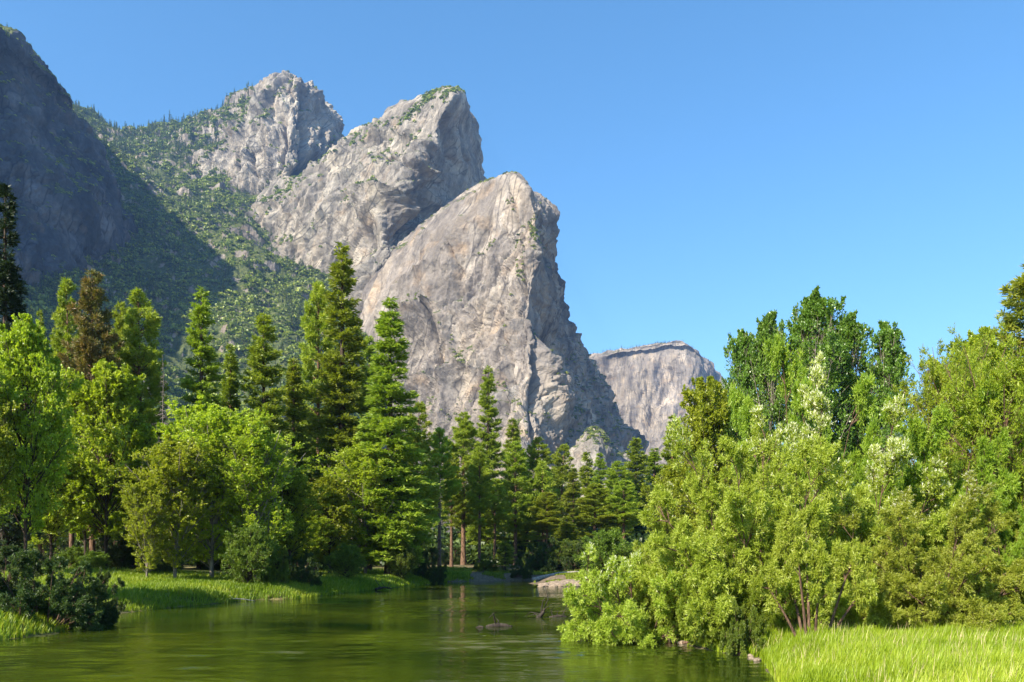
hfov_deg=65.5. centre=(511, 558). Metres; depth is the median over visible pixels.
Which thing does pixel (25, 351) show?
cottonwood tree
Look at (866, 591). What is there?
willow shrub
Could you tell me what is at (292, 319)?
slope conifer
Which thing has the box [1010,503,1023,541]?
willow shrub
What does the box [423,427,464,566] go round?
conifer tree
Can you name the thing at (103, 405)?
cottonwood tree
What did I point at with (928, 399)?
willow shrub
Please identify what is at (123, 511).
cottonwood tree
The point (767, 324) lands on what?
cottonwood tree
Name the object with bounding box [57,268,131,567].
conifer tree
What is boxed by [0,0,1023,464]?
sky
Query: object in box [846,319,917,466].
cottonwood tree
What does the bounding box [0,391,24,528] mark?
cottonwood tree
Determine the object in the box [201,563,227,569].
leafy shrub
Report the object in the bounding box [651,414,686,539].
conifer tree
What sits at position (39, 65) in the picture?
ledge scrub
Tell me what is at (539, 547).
leafy shrub
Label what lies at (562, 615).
driftwood
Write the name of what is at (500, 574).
grass
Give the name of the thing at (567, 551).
leafy shrub
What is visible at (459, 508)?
conifer tree
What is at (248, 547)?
leafy shrub
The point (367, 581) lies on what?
grass
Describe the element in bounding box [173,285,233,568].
conifer tree
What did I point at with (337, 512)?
cottonwood tree
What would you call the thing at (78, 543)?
leafy shrub
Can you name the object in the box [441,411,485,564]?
conifer tree
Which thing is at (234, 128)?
ledge scrub
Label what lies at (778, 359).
willow shrub
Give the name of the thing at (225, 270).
slope conifer
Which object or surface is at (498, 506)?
conifer tree
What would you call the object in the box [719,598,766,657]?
leafy shrub
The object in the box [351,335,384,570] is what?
conifer tree
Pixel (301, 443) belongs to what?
conifer tree
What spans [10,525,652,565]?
undergrowth
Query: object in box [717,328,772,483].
cottonwood tree
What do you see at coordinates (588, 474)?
conifer tree
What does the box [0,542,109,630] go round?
leafy shrub
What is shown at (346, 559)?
leafy shrub
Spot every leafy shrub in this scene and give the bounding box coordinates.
[0,539,44,606]
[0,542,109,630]
[15,546,43,566]
[21,538,67,567]
[44,528,96,559]
[53,546,88,568]
[61,566,125,625]
[63,536,126,551]
[73,533,133,569]
[76,550,111,569]
[87,528,145,569]
[148,557,172,573]
[155,553,187,570]
[184,543,233,568]
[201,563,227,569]
[218,523,282,583]
[223,542,309,569]
[260,546,290,583]
[285,550,322,586]
[318,546,350,570]
[322,543,368,578]
[385,541,422,579]
[411,544,448,583]
[419,543,437,564]
[434,546,469,564]
[472,553,497,571]
[510,559,533,578]
[522,536,571,571]
[523,544,542,569]
[545,539,587,569]
[561,540,589,570]
[572,528,640,575]
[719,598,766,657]
[762,598,814,627]
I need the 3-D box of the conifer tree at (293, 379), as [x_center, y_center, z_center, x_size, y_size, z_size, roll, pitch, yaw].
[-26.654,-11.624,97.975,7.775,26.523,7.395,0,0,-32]
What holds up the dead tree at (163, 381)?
on the ground at (477, 576)
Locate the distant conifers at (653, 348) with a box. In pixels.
[593,340,710,363]
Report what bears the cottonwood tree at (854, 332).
on the ground at (477, 576)
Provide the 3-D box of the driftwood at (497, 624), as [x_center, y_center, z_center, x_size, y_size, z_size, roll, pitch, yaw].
[-0.718,2.933,37.454,1.322,0.796,0.868,0,0,-29]
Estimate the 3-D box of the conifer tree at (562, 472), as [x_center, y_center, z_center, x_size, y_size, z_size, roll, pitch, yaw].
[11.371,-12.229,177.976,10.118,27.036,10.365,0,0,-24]
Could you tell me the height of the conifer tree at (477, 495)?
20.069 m
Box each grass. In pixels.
[0,564,351,639]
[215,567,471,593]
[417,566,610,582]
[679,613,1023,681]
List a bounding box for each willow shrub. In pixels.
[556,541,688,648]
[625,404,900,640]
[627,480,720,635]
[675,542,787,647]
[728,333,885,552]
[746,478,879,636]
[773,351,965,568]
[827,519,904,607]
[833,469,1023,633]
[837,378,1023,555]
[886,314,1010,512]
[934,323,1023,538]
[968,476,1023,604]
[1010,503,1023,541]
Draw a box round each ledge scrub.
[0,23,134,270]
[198,70,343,182]
[250,85,465,270]
[393,341,684,522]
[396,171,636,464]
[571,426,620,478]
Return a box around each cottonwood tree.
[0,313,83,549]
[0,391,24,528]
[28,441,105,560]
[55,405,114,556]
[57,358,159,569]
[105,434,225,577]
[108,424,165,548]
[113,477,184,577]
[146,393,273,576]
[204,414,325,579]
[260,464,331,563]
[283,511,333,567]
[298,476,363,573]
[305,436,414,573]
[394,486,441,550]
[637,459,706,538]
[675,375,741,539]
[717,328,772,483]
[734,309,798,517]
[769,285,855,475]
[830,309,895,483]
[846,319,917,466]
[924,326,1018,480]
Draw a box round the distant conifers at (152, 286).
[7,83,362,356]
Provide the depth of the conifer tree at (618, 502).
144.91 m
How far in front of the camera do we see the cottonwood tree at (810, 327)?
59.35 m
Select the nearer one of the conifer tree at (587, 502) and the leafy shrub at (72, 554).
the leafy shrub at (72, 554)
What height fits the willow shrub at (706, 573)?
10.097 m
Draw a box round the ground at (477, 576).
[0,564,769,672]
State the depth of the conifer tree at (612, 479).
175.06 m
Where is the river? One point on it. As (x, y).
(428, 633)
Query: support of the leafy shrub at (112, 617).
on the ground at (477, 576)
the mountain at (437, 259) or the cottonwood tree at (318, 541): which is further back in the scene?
the mountain at (437, 259)
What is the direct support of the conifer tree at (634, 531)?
on the ground at (477, 576)
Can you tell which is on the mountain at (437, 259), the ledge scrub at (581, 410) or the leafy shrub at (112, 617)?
the ledge scrub at (581, 410)
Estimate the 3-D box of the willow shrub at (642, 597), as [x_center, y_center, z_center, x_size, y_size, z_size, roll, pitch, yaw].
[6.979,0.345,33.167,5.071,7.060,4.844,0,0,8]
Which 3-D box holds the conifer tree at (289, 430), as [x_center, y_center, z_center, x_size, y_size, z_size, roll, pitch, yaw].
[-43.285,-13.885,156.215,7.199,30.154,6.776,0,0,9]
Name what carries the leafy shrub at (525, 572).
on the ground at (477, 576)
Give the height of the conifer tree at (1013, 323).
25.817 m
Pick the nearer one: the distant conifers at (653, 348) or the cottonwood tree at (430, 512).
the cottonwood tree at (430, 512)
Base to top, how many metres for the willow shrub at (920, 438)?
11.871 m
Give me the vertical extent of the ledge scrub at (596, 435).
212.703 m
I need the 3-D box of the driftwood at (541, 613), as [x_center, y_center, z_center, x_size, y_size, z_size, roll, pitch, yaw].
[1.345,2.484,43.590,2.060,1.813,0.760,0,0,26]
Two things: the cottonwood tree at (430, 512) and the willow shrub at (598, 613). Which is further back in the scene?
the cottonwood tree at (430, 512)
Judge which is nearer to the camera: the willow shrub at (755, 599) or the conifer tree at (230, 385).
the willow shrub at (755, 599)
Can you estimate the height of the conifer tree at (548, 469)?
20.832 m
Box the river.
[0,580,774,681]
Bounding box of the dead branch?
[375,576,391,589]
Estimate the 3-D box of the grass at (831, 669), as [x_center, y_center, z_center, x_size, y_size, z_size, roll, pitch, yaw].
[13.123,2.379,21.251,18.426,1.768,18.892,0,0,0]
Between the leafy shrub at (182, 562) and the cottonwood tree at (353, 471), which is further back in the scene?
the cottonwood tree at (353, 471)
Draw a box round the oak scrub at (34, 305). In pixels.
[0,87,370,423]
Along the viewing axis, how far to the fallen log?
115.38 m
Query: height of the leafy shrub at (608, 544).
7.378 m
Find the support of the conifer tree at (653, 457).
on the ground at (477, 576)
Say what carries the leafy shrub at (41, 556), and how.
on the ground at (477, 576)
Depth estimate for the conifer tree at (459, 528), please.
160.62 m
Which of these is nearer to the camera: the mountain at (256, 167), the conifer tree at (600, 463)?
the conifer tree at (600, 463)
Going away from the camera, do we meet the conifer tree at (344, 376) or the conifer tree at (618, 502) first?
the conifer tree at (344, 376)
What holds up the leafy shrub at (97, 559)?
on the ground at (477, 576)
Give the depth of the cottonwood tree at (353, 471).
93.07 m
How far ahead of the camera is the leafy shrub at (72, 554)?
77.99 m
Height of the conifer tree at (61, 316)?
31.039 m
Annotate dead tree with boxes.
[156,355,169,550]
[435,474,444,564]
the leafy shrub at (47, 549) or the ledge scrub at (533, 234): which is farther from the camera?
the ledge scrub at (533, 234)
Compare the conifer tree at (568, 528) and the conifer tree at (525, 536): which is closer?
the conifer tree at (568, 528)
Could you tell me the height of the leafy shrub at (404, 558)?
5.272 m
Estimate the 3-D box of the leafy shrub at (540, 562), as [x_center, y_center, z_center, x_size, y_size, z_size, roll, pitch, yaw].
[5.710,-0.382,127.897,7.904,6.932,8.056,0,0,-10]
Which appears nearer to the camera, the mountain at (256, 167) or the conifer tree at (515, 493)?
the conifer tree at (515, 493)
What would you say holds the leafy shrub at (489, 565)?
on the ground at (477, 576)
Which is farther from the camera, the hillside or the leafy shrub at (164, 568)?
the hillside
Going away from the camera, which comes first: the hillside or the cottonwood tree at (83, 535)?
the cottonwood tree at (83, 535)
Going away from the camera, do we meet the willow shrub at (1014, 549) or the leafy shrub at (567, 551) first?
the willow shrub at (1014, 549)
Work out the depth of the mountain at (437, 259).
1369.99 m
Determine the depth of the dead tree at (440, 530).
115.97 m
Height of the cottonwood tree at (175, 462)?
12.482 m
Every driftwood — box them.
[486,613,511,626]
[525,591,551,616]
[549,602,567,616]
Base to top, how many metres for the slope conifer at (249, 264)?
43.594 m
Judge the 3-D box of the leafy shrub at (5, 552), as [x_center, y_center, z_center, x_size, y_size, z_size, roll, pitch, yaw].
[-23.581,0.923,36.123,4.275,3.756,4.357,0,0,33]
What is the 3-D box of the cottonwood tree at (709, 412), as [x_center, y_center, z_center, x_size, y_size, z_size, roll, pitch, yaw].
[15.163,-5.450,59.962,5.845,16.879,6.046,0,0,13]
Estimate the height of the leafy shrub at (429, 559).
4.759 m
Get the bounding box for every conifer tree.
[0,182,47,572]
[22,309,57,564]
[29,415,66,553]
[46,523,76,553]
[49,276,85,567]
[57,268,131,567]
[101,301,141,534]
[111,287,174,568]
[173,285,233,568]
[218,343,241,567]
[233,312,296,550]
[280,280,339,569]
[281,357,313,566]
[283,417,304,469]
[290,442,309,565]
[298,241,375,561]
[338,296,440,574]
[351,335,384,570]
[394,401,444,549]
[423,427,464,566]
[430,501,449,535]
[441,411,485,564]
[441,453,468,566]
[453,494,472,563]
[463,445,498,561]
[465,365,513,546]
[481,478,512,563]
[492,440,535,564]
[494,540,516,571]
[497,417,532,544]
[509,483,544,551]
[513,436,563,541]
[524,491,561,559]
[525,460,558,541]
[533,461,558,541]
[549,444,581,532]
[551,516,580,547]
[557,468,589,542]
[571,483,620,539]
[577,451,595,525]
[588,452,610,528]
[596,460,641,536]
[601,479,642,543]
[620,471,639,537]
[621,437,653,535]
[638,447,661,532]
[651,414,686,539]
[991,264,1023,367]
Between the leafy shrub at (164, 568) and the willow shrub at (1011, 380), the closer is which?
the willow shrub at (1011, 380)
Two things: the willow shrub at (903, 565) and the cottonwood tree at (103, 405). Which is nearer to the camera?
the willow shrub at (903, 565)
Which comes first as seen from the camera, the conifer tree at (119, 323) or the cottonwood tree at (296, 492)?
the cottonwood tree at (296, 492)
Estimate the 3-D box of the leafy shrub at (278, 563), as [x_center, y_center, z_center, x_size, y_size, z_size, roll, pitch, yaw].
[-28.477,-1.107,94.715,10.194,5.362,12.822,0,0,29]
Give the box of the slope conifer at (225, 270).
[223,257,226,276]
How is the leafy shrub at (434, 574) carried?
on the ground at (477, 576)
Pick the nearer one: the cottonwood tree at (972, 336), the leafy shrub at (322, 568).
the cottonwood tree at (972, 336)
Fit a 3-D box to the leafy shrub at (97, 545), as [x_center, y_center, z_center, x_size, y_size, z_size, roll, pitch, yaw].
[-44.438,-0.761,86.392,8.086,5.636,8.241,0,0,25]
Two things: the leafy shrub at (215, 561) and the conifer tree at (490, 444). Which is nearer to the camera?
the leafy shrub at (215, 561)
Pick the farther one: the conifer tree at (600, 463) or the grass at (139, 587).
the conifer tree at (600, 463)
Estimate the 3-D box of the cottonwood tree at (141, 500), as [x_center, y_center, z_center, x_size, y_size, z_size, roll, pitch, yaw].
[-29.338,-2.396,63.866,4.933,8.638,4.522,0,0,26]
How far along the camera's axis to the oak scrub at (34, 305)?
1593.02 m
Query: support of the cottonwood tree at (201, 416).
on the ground at (477, 576)
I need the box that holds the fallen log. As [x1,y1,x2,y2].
[531,571,578,580]
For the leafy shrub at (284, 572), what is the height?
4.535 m
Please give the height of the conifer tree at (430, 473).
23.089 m
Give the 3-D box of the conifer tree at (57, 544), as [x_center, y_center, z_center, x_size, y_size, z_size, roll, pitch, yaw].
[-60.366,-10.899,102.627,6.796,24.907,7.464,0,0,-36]
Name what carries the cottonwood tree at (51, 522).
on the ground at (477, 576)
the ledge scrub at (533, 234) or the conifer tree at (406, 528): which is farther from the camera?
the ledge scrub at (533, 234)
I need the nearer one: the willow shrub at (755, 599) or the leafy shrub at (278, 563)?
the willow shrub at (755, 599)
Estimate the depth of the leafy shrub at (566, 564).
125.17 m
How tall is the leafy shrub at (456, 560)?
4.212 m
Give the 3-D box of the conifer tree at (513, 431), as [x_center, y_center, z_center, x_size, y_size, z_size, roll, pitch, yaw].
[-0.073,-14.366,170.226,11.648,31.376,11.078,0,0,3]
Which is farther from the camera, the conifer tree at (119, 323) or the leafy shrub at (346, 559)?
the conifer tree at (119, 323)
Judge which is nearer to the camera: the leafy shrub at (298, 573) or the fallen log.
the leafy shrub at (298, 573)
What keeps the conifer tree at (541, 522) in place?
on the ground at (477, 576)
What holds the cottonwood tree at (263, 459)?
on the ground at (477, 576)
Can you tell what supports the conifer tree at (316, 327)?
on the ground at (477, 576)
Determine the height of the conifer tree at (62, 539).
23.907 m
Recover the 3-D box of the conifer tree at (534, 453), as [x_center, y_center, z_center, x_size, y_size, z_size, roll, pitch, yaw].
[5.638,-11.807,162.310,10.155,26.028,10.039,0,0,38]
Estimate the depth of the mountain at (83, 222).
1329.01 m
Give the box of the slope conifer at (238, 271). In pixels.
[236,262,239,281]
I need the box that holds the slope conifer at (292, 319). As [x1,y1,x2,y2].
[290,310,294,329]
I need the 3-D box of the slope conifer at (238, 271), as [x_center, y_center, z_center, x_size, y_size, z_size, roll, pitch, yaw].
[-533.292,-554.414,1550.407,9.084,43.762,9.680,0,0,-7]
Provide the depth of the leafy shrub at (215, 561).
85.96 m
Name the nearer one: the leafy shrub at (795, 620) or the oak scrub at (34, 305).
the leafy shrub at (795, 620)
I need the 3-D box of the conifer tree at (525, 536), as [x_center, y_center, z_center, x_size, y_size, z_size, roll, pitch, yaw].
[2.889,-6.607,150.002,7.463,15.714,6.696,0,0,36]
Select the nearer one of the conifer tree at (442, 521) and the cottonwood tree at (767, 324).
the cottonwood tree at (767, 324)
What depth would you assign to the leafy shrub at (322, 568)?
96.29 m
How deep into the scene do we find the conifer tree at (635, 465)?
181.01 m
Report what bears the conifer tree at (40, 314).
on the ground at (477, 576)
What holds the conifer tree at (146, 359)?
on the ground at (477, 576)
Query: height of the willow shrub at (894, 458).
13.039 m
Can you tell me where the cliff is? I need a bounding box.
[558,426,633,527]
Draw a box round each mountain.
[0,26,138,286]
[190,70,344,194]
[245,87,485,317]
[358,171,658,535]
[589,340,728,470]
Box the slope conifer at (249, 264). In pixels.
[247,248,251,268]
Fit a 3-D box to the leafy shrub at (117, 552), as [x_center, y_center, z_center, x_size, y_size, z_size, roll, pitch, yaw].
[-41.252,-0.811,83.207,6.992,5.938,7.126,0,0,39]
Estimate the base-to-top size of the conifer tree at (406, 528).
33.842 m
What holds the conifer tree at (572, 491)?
on the ground at (477, 576)
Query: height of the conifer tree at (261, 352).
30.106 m
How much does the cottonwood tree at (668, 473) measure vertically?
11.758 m
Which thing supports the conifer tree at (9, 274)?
on the ground at (477, 576)
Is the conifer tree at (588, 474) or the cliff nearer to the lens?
the conifer tree at (588, 474)
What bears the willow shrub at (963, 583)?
on the ground at (477, 576)
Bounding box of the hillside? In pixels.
[0,89,377,521]
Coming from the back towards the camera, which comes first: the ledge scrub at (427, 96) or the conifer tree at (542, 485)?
the ledge scrub at (427, 96)
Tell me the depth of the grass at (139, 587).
58.09 m
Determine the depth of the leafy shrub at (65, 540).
96.17 m
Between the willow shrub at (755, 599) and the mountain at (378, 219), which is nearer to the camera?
the willow shrub at (755, 599)
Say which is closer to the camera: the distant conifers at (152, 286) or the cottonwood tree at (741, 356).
the cottonwood tree at (741, 356)

